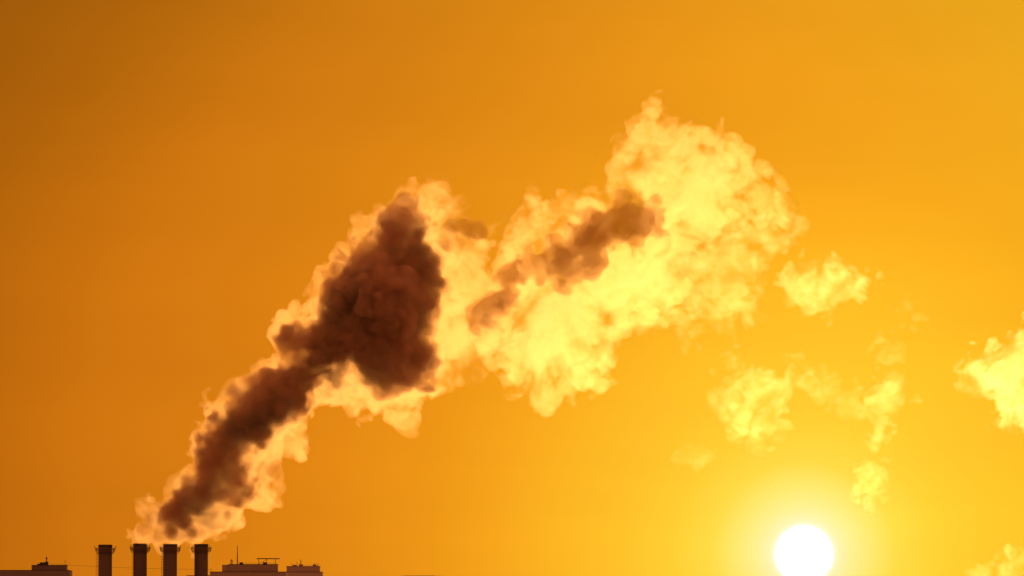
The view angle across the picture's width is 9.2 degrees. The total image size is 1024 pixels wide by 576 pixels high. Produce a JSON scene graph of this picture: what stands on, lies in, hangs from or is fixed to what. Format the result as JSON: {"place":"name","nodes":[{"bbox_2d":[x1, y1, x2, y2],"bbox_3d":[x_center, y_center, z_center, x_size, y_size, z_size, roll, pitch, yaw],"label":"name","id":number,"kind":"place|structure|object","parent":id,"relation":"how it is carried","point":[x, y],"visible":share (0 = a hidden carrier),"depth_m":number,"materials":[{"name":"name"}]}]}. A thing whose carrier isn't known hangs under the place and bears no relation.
{"place":"outdoors","nodes":[
{"label":"outdoors","id":0,"kind":"place"},
{"bbox_2d":[0,0,1023,575],"label":"sky","id":1,"kind":"structure","parent":0,"point":[345,287],"materials":[{"name":"orange"}]},
{"label":"ground","id":2,"kind":"structure","parent":0,"visible":0},
{"bbox_2d":[0,557,71,575],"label":"apartment block","id":3,"kind":"structure","parent":2,"relation":"on","point":[43,569],"depth_m":2898.00,"materials":[{"name":"paint"}]},
{"bbox_2d":[94,545,115,575],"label":"chimney","id":4,"kind":"object","parent":2,"relation":"on","point":[104,554],"visible":1,"depth_m":2396.51,"materials":[{"name":"concrete"}]},
{"bbox_2d":[130,543,150,575],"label":"chimney","id":5,"kind":"object","parent":2,"relation":"on","point":[139,552],"visible":1,"depth_m":2402.53,"materials":[{"name":"paint"}]},
{"bbox_2d":[160,544,180,575],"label":"chimney","id":6,"kind":"object","parent":2,"relation":"on","point":[169,556],"visible":1,"depth_m":2392.48,"materials":[{"name":"paint"}]},
{"bbox_2d":[191,544,211,575],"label":"chimney","id":7,"kind":"object","parent":2,"relation":"on","point":[200,551],"visible":1,"depth_m":2399.47,"materials":[{"name":"paint"}]},
{"bbox_2d":[186,545,286,575],"bbox_3d":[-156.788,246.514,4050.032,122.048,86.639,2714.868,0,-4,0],"label":"apartment block","id":8,"kind":"structure","parent":2,"relation":"on","point":[247,569],"depth_m":2700.19,"materials":[{"name":"paint"}]},
{"bbox_2d":[286,560,322,575],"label":"apartment block","id":9,"kind":"structure","parent":2,"relation":"on","point":[302,570],"depth_m":3000.96,"materials":[{"name":"paint"}]}
]}

